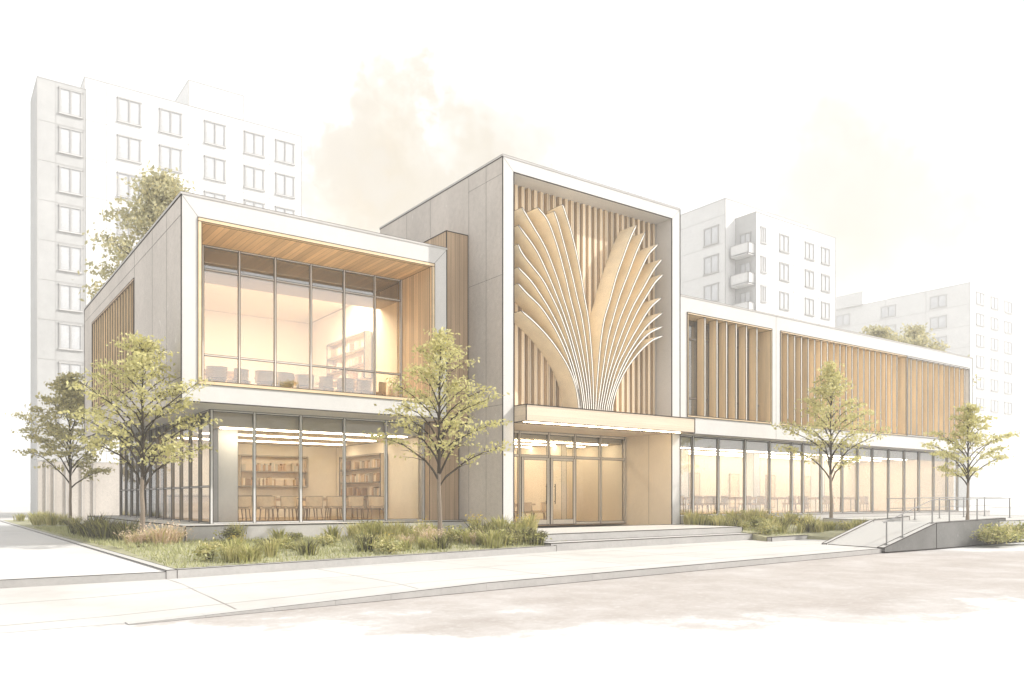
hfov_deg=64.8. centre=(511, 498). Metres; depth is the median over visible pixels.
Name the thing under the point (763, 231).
window
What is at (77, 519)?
grass clump
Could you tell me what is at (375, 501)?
chair
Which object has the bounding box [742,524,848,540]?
planting bed
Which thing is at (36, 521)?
grass clump
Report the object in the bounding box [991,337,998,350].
window
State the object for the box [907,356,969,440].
louvre window
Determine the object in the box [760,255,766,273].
window
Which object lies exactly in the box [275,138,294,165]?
window
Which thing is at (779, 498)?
table
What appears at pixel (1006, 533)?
shrub
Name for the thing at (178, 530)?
grass clump
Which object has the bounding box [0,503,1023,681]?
road
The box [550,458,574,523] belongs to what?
entrance door
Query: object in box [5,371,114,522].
street tree
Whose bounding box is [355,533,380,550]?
shrub
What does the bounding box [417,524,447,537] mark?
grass clump
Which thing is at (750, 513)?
grass clump
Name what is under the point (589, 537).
entrance steps
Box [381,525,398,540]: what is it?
grass clump
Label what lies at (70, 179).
window
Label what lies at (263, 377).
chair
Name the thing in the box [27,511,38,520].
grass clump
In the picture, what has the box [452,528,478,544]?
grass clump
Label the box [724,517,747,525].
grass clump
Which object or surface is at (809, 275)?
window
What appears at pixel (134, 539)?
grass clump
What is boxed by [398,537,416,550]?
grass clump
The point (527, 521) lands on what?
grass clump
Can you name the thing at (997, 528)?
shrub
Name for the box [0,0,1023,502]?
sky
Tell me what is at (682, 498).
chair
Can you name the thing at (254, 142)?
window
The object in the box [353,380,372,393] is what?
chair
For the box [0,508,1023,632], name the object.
pavement
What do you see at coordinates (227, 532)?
shrub
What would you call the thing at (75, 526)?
grass clump
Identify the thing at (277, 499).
table
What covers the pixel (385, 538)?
grass clump
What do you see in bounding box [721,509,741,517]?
grass clump
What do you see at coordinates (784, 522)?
grass clump
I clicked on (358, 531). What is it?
grass clump
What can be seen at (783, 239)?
window
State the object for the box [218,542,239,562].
grass clump
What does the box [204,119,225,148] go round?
window
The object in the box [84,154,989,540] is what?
library building
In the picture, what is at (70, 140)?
window
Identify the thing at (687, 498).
table
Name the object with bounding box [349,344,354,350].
book
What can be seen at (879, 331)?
park tree
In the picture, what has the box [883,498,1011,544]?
handrail
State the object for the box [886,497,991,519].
handrail
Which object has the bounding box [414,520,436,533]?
grass clump
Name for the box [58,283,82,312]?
window
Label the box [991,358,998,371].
window
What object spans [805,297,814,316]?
window
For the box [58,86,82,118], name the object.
window
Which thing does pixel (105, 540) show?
grass
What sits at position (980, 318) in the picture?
window
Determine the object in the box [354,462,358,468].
book
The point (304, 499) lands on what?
table
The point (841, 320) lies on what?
window
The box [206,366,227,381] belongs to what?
chair
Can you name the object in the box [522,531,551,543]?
shrub
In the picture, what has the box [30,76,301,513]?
apartment block
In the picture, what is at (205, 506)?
counter
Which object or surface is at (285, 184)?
window
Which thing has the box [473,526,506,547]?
grass clump
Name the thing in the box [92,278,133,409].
louvre window
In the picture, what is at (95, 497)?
garden wall
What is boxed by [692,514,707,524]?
grass clump
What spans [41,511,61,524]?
grass clump
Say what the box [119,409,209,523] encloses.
corner window
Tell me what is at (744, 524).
shrub
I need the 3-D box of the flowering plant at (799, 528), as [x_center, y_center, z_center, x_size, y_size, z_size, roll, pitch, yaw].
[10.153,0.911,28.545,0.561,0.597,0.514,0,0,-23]
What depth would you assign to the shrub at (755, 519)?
30.05 m
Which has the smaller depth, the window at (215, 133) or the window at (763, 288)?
the window at (215, 133)
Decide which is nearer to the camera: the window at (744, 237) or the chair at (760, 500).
the chair at (760, 500)
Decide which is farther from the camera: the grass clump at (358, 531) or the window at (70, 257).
the window at (70, 257)
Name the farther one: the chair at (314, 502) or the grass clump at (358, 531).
the chair at (314, 502)
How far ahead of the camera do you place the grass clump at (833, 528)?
28.61 m
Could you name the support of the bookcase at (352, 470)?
attached to the library building
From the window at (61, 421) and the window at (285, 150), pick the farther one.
the window at (285, 150)
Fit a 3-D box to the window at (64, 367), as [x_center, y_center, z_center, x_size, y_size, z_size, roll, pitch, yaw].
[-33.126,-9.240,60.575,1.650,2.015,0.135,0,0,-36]
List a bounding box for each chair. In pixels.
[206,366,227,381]
[227,368,249,383]
[238,496,251,520]
[255,370,272,385]
[256,496,274,520]
[259,496,278,519]
[276,496,297,520]
[277,372,293,387]
[295,374,313,388]
[296,496,314,519]
[303,496,322,519]
[313,376,334,390]
[325,496,341,519]
[326,496,341,518]
[335,378,354,392]
[346,496,363,519]
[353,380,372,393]
[367,496,383,518]
[376,382,386,394]
[516,503,532,517]
[533,503,545,518]
[681,496,683,511]
[688,496,702,512]
[701,496,715,513]
[714,496,727,512]
[738,496,751,511]
[752,496,765,510]
[782,496,796,512]
[794,496,808,511]
[822,496,834,511]
[855,496,868,510]
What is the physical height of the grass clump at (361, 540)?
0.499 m
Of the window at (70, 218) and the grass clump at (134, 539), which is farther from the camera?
the window at (70, 218)
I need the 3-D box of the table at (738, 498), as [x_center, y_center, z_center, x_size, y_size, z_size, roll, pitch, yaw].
[10.867,0.293,38.437,1.712,0.758,0.812,0,0,-36]
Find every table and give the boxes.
[204,369,233,379]
[275,498,293,519]
[297,498,364,519]
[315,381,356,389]
[684,497,708,513]
[724,497,756,512]
[765,497,797,512]
[804,497,834,511]
[837,497,868,510]
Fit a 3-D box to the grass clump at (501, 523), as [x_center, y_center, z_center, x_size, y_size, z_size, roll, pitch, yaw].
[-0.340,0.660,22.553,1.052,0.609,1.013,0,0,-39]
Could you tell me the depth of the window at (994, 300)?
133.29 m
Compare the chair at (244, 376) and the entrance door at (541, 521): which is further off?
the entrance door at (541, 521)
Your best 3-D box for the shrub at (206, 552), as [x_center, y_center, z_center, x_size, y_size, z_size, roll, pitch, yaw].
[-5.951,0.989,15.788,0.748,0.502,0.713,0,0,10]
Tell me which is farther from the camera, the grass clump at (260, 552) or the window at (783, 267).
the window at (783, 267)
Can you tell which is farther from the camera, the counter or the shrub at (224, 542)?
the counter
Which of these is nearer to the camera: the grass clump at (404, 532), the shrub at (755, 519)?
the grass clump at (404, 532)
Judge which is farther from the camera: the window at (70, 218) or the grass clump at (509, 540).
the window at (70, 218)
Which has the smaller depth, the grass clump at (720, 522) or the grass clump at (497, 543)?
the grass clump at (497, 543)
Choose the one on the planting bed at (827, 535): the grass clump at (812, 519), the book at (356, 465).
the grass clump at (812, 519)
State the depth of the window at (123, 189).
63.36 m
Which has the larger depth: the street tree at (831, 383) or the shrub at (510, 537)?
the street tree at (831, 383)
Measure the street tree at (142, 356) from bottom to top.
5.606 m
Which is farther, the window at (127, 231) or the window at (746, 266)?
the window at (746, 266)
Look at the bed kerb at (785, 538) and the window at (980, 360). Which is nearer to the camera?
the bed kerb at (785, 538)
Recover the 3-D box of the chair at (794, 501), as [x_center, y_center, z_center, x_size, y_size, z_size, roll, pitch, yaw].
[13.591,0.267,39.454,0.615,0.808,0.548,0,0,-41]
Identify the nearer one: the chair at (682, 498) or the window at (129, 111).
the chair at (682, 498)
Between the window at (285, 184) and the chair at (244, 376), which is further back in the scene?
the window at (285, 184)
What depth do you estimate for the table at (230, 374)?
25.19 m
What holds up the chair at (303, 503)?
on the library building
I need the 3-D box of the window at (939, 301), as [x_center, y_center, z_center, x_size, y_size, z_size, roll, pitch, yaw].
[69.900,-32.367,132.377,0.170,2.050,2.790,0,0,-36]
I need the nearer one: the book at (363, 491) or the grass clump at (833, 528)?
the grass clump at (833, 528)
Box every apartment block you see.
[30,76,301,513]
[681,198,835,327]
[836,282,1019,507]
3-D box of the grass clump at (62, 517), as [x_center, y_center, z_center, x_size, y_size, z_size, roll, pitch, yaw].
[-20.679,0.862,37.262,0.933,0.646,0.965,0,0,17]
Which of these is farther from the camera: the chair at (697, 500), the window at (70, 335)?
the window at (70, 335)
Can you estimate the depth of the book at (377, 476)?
29.71 m
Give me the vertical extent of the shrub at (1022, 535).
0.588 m
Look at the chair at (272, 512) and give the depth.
27.58 m
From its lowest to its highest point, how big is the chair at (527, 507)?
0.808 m
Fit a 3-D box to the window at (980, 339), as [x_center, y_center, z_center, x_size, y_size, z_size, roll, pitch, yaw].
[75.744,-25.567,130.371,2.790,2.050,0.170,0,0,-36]
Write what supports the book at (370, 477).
on the bookcase at (352, 470)
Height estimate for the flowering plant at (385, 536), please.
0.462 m
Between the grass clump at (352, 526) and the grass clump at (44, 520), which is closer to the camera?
the grass clump at (352, 526)
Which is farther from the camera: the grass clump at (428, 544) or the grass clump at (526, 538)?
the grass clump at (526, 538)
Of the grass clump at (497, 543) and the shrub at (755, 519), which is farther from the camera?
the shrub at (755, 519)
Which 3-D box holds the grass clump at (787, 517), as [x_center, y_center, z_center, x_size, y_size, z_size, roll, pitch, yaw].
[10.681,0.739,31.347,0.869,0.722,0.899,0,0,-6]
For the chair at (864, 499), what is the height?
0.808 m
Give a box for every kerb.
[0,520,556,578]
[125,548,889,624]
[767,535,806,541]
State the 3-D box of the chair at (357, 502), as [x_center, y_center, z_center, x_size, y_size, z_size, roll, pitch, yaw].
[-5.422,0.310,27.855,0.615,0.808,0.548,0,0,-38]
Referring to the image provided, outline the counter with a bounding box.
[167,495,271,518]
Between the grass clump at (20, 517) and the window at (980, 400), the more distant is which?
the window at (980, 400)
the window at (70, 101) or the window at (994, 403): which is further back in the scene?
the window at (994, 403)
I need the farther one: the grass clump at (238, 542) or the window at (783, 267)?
the window at (783, 267)
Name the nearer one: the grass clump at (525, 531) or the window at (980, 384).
the grass clump at (525, 531)
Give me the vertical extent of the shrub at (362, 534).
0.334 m
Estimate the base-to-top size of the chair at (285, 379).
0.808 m
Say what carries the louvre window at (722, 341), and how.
in the library building
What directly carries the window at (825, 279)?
in the apartment block at (735, 253)
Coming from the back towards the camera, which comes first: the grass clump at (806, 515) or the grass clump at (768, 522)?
the grass clump at (806, 515)
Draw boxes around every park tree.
[72,160,195,300]
[853,324,916,343]
[897,322,980,385]
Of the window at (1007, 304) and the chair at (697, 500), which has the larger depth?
the window at (1007, 304)
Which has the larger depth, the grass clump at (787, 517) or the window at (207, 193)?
the window at (207, 193)
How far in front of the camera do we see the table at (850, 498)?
43.58 m
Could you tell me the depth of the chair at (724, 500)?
36.21 m
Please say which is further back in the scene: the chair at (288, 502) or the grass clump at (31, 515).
the grass clump at (31, 515)
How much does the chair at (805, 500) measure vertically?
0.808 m
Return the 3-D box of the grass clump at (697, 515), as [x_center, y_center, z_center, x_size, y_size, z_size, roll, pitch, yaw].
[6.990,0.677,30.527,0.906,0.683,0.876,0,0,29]
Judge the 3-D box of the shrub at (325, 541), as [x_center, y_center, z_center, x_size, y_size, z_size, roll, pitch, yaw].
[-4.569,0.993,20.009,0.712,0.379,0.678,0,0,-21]
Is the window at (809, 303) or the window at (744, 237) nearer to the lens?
the window at (744, 237)
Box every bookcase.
[238,455,307,486]
[327,330,371,382]
[339,453,383,509]
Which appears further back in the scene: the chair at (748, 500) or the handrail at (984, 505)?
the chair at (748, 500)
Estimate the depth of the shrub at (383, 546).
17.97 m
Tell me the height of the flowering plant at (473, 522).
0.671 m
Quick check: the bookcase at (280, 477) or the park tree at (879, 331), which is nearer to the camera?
the bookcase at (280, 477)
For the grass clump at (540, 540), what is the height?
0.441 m
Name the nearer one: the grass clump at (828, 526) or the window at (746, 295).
the grass clump at (828, 526)
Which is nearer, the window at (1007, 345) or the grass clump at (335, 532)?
the grass clump at (335, 532)
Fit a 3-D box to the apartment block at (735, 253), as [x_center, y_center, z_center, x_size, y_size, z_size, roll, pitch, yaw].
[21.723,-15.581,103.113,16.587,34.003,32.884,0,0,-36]
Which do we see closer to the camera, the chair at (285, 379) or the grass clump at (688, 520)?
the chair at (285, 379)
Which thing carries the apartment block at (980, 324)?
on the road
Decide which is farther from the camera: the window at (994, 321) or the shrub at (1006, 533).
the window at (994, 321)
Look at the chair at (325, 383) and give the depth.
26.54 m
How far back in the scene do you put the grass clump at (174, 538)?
20.38 m
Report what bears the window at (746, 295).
in the apartment block at (735, 253)
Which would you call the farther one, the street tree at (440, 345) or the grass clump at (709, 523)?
the grass clump at (709, 523)
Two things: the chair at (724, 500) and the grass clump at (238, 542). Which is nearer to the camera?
the grass clump at (238, 542)
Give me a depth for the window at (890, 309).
139.21 m
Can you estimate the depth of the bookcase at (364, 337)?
30.00 m
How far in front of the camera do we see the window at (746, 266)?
87.12 m
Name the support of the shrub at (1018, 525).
on the road
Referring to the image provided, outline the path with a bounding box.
[0,521,165,587]
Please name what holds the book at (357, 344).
on the bookcase at (364, 337)
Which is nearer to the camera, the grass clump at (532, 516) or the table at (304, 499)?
the grass clump at (532, 516)
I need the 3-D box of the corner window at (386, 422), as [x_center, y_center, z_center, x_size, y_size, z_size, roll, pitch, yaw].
[-5.887,-0.936,25.487,7.115,3.328,0.100,0,0,-36]
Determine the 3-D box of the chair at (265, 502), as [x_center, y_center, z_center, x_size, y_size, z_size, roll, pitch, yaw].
[-7.973,0.310,26.006,0.615,0.808,0.547,0,0,-38]
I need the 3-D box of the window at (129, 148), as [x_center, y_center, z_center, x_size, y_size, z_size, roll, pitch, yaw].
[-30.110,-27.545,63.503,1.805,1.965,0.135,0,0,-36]
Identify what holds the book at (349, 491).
on the bookcase at (352, 470)
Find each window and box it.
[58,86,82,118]
[58,125,82,157]
[58,165,82,196]
[58,204,82,234]
[58,243,82,273]
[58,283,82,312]
[58,322,82,351]
[58,361,82,381]
[59,413,81,428]
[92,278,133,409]
[117,96,141,127]
[117,134,141,164]
[117,171,141,199]
[117,209,140,237]
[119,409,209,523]
[159,107,182,137]
[159,144,182,173]
[202,244,401,396]
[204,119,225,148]
[204,155,225,182]
[204,190,225,199]
[210,409,424,523]
[244,130,264,157]
[244,164,264,191]
[244,199,264,207]
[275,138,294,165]
[275,172,294,198]
[275,205,294,214]
[514,430,625,524]
[681,435,958,515]
[687,312,771,423]
[703,224,718,247]
[703,253,718,275]
[703,282,718,301]
[739,231,750,243]
[739,261,750,272]
[739,290,750,302]
[760,226,766,244]
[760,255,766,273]
[760,285,766,302]
[779,233,789,253]
[779,262,789,282]
[779,291,789,310]
[780,331,906,435]
[805,241,814,260]
[805,269,814,288]
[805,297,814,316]
[821,246,830,265]
[821,274,830,292]
[821,301,830,319]
[836,313,849,326]
[880,304,895,318]
[881,324,895,335]
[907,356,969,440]
[929,294,946,309]
[929,315,946,329]
[929,336,946,348]
[976,291,984,305]
[976,312,984,326]
[976,333,984,347]
[976,355,984,368]
[976,376,984,389]
[976,397,984,410]
[991,296,998,310]
[991,316,998,330]
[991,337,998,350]
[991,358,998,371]
[991,379,998,391]
[991,399,998,412]
[1004,300,1012,314]
[1004,320,1012,334]
[1004,341,1012,354]
[1004,361,1012,374]
[1004,381,1012,394]
[1004,401,1012,414]
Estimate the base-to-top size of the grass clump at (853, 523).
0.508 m
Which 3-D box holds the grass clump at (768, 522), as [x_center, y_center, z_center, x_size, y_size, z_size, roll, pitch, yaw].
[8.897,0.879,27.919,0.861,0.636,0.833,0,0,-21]
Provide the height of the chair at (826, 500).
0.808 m
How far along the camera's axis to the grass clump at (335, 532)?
21.64 m
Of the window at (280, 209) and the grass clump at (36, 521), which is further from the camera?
the window at (280, 209)
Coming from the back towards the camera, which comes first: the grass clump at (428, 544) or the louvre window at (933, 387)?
the louvre window at (933, 387)
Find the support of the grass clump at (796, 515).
on the planting bed at (827, 535)
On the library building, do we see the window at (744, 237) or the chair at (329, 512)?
the chair at (329, 512)
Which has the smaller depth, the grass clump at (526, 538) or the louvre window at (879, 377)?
the grass clump at (526, 538)
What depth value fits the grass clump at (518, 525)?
22.89 m
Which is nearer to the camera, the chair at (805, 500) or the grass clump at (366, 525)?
the grass clump at (366, 525)
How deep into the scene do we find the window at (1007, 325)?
136.12 m
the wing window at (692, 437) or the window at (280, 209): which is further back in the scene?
the window at (280, 209)
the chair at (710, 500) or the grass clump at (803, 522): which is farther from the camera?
the chair at (710, 500)
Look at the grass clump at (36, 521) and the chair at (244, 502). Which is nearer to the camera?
the chair at (244, 502)
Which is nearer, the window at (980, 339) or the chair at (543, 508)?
the chair at (543, 508)
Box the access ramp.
[822,514,1023,552]
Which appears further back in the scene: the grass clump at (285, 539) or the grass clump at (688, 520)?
the grass clump at (688, 520)
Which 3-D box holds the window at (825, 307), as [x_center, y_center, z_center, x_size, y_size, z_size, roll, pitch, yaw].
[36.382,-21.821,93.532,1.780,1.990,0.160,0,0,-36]
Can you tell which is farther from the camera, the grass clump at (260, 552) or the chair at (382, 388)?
the chair at (382, 388)
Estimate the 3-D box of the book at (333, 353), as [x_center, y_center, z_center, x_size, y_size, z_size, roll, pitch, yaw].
[-6.966,-5.663,31.558,0.190,0.326,0.070,0,0,-36]
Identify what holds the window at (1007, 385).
in the apartment block at (980, 324)
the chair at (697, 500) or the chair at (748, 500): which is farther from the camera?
the chair at (748, 500)
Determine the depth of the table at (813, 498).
41.59 m
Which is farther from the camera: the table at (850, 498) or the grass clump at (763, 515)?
the table at (850, 498)
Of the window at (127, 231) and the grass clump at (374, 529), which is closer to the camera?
the grass clump at (374, 529)
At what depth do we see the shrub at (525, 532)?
21.64 m
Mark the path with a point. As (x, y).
(29, 558)
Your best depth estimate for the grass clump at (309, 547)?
17.35 m
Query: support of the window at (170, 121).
in the apartment block at (91, 139)
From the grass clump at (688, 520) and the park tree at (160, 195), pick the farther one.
the park tree at (160, 195)
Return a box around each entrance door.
[521,457,548,524]
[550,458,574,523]
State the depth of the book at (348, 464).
31.84 m
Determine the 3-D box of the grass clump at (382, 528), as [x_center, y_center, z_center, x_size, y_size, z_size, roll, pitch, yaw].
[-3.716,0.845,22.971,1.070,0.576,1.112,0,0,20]
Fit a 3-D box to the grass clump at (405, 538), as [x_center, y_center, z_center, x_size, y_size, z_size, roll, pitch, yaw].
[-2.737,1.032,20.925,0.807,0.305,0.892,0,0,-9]
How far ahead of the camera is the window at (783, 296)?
88.88 m
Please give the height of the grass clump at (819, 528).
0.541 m
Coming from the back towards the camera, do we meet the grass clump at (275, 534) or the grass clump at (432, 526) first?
the grass clump at (432, 526)
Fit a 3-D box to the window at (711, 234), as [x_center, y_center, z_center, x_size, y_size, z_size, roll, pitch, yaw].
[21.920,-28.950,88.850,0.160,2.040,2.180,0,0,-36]
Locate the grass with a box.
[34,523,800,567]
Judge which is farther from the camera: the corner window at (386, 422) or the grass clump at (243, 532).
the corner window at (386, 422)
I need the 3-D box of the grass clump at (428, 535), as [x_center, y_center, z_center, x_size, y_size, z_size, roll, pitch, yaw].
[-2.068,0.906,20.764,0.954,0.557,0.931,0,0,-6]
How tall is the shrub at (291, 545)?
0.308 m
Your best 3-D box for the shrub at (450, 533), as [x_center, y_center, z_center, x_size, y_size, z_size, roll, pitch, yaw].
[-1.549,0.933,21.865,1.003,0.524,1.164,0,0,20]
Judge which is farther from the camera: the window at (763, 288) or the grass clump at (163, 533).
the window at (763, 288)
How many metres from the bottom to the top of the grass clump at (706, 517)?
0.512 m
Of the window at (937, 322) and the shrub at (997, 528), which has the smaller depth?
the shrub at (997, 528)
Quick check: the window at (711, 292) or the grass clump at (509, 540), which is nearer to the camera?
the grass clump at (509, 540)
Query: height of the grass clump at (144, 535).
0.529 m
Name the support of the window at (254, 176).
in the apartment block at (91, 139)
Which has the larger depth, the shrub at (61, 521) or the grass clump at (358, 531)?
the shrub at (61, 521)
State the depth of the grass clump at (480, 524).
22.81 m
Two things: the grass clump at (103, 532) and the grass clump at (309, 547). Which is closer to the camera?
the grass clump at (309, 547)
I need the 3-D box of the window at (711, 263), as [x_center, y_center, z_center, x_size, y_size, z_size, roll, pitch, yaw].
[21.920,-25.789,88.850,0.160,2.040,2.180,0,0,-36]
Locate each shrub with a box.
[55,519,75,524]
[187,537,226,561]
[211,540,232,547]
[213,527,246,539]
[249,538,283,550]
[280,538,302,550]
[285,532,303,540]
[312,532,342,545]
[351,532,372,538]
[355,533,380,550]
[371,538,409,552]
[440,524,467,542]
[494,524,516,545]
[512,528,535,541]
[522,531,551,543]
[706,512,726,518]
[730,519,751,530]
[747,515,773,526]
[753,519,780,534]
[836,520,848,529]
[969,526,1018,543]
[972,522,1020,543]
[978,522,1021,543]
[1000,520,1023,541]
[1006,524,1023,541]
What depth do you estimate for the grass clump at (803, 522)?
29.48 m
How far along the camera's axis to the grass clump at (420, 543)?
19.49 m
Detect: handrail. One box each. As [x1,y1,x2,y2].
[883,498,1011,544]
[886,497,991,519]
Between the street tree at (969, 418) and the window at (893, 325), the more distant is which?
the window at (893, 325)
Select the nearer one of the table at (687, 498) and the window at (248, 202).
the table at (687, 498)
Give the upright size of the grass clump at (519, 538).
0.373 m
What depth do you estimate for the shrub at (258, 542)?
17.96 m
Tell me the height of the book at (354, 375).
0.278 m
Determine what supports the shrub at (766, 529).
on the planting bed at (827, 535)
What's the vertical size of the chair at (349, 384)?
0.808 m
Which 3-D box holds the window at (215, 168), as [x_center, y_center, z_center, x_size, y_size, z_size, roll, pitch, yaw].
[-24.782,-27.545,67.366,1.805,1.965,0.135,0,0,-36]
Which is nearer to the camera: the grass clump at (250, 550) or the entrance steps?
the grass clump at (250, 550)
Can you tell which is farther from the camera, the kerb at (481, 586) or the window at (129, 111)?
the window at (129, 111)
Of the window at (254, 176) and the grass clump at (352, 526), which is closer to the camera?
the grass clump at (352, 526)
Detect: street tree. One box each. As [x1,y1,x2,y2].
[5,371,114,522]
[57,330,222,533]
[361,326,515,538]
[766,360,896,517]
[922,402,1019,519]
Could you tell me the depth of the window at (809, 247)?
91.65 m
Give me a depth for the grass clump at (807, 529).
28.61 m
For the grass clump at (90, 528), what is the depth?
24.40 m
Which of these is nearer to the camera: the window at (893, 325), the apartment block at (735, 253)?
the apartment block at (735, 253)
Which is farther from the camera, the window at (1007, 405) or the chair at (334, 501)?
the window at (1007, 405)
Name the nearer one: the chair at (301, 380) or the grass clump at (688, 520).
the chair at (301, 380)
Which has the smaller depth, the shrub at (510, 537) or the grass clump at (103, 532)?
the shrub at (510, 537)
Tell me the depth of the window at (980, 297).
130.33 m
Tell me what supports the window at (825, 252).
in the apartment block at (735, 253)
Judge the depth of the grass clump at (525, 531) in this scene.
21.51 m
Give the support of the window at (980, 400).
in the apartment block at (980, 324)
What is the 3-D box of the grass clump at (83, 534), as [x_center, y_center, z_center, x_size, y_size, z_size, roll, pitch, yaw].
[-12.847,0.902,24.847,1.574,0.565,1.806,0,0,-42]
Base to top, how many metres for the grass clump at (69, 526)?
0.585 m
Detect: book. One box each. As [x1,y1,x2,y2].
[331,350,335,357]
[346,461,350,468]
[347,487,351,495]
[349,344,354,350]
[352,373,356,378]
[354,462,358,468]
[355,341,359,348]
[361,488,366,494]
[368,473,372,481]
[375,473,379,480]
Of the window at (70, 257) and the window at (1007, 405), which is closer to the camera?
the window at (70, 257)
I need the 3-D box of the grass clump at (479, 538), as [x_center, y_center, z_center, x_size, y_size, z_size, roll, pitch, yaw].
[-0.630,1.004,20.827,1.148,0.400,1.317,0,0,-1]
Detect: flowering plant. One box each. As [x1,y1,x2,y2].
[377,532,392,542]
[464,511,485,526]
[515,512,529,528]
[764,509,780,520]
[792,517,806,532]
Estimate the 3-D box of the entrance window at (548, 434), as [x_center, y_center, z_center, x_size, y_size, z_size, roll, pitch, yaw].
[1.571,-0.760,30.364,7.410,3.456,0.130,0,0,-36]
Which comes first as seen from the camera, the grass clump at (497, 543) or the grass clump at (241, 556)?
the grass clump at (241, 556)
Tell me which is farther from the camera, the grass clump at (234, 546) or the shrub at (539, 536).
the shrub at (539, 536)
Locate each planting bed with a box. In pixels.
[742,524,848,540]
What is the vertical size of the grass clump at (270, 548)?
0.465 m
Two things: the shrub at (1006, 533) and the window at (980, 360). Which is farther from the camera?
the window at (980, 360)
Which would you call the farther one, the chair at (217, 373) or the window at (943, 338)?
the window at (943, 338)
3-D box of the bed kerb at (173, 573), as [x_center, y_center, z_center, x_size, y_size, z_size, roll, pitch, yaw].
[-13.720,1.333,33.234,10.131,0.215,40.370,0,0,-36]
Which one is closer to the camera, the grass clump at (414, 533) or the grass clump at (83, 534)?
the grass clump at (414, 533)
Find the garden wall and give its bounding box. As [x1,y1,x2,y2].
[37,460,118,521]
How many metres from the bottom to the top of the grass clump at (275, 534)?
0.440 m
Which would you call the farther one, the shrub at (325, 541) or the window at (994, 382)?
the window at (994, 382)
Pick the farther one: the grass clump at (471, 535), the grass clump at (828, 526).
the grass clump at (828, 526)
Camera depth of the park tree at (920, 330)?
74.91 m
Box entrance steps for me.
[464,524,760,550]
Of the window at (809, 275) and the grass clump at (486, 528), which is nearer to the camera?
the grass clump at (486, 528)
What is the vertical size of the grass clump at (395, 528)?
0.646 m
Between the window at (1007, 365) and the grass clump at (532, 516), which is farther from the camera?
the window at (1007, 365)
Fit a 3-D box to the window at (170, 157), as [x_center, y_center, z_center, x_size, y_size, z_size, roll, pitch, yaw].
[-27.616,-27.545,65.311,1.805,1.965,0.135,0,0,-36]
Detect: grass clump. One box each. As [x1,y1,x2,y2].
[13,513,27,520]
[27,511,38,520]
[29,513,43,524]
[30,516,41,524]
[37,512,57,523]
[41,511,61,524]
[57,513,67,524]
[59,521,84,535]
[62,518,81,533]
[67,515,82,524]
[69,512,132,528]
[71,521,119,537]
[73,518,133,538]
[77,518,118,537]
[99,519,147,538]
[100,521,151,540]
[113,529,151,545]
[123,526,156,545]
[138,520,183,545]
[147,529,192,544]
[148,520,194,541]
[215,538,250,558]
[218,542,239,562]
[220,519,246,540]
[220,540,264,561]
[224,537,247,549]
[228,549,258,562]
[250,544,266,560]
[258,536,283,557]
[266,528,290,542]
[272,534,299,548]
[294,539,321,555]
[318,523,344,540]
[344,531,384,551]
[345,521,367,537]
[348,527,369,539]
[352,517,383,532]
[355,520,389,539]
[372,521,396,537]
[379,519,410,539]
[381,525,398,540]
[382,534,396,545]
[390,519,415,536]
[391,533,418,543]
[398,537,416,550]
[401,526,426,541]
[411,535,431,548]
[413,521,445,529]
[413,524,445,540]
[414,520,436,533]
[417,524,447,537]
[418,540,444,549]
[428,532,454,548]
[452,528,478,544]
[457,520,496,530]
[460,529,481,543]
[468,532,504,545]
[472,522,498,531]
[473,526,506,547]
[479,515,515,531]
[480,531,507,547]
[492,528,519,544]
[507,522,525,531]
[513,526,540,541]
[513,532,526,544]
[517,510,543,529]
[519,530,541,543]
[521,514,536,530]
[529,531,547,544]
[678,508,696,524]
[686,510,703,517]
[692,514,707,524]
[702,514,713,524]
[702,520,715,524]
[713,513,728,525]
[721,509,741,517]
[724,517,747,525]
[737,507,760,523]
[752,509,775,517]
[759,517,780,533]
[768,516,796,531]
[775,525,788,533]
[778,510,796,523]
[780,514,808,519]
[796,518,809,528]
[801,513,816,518]
[801,520,820,532]
[805,515,821,524]
[811,520,829,532]
[823,519,839,530]
[824,521,840,530]
[845,518,868,528]

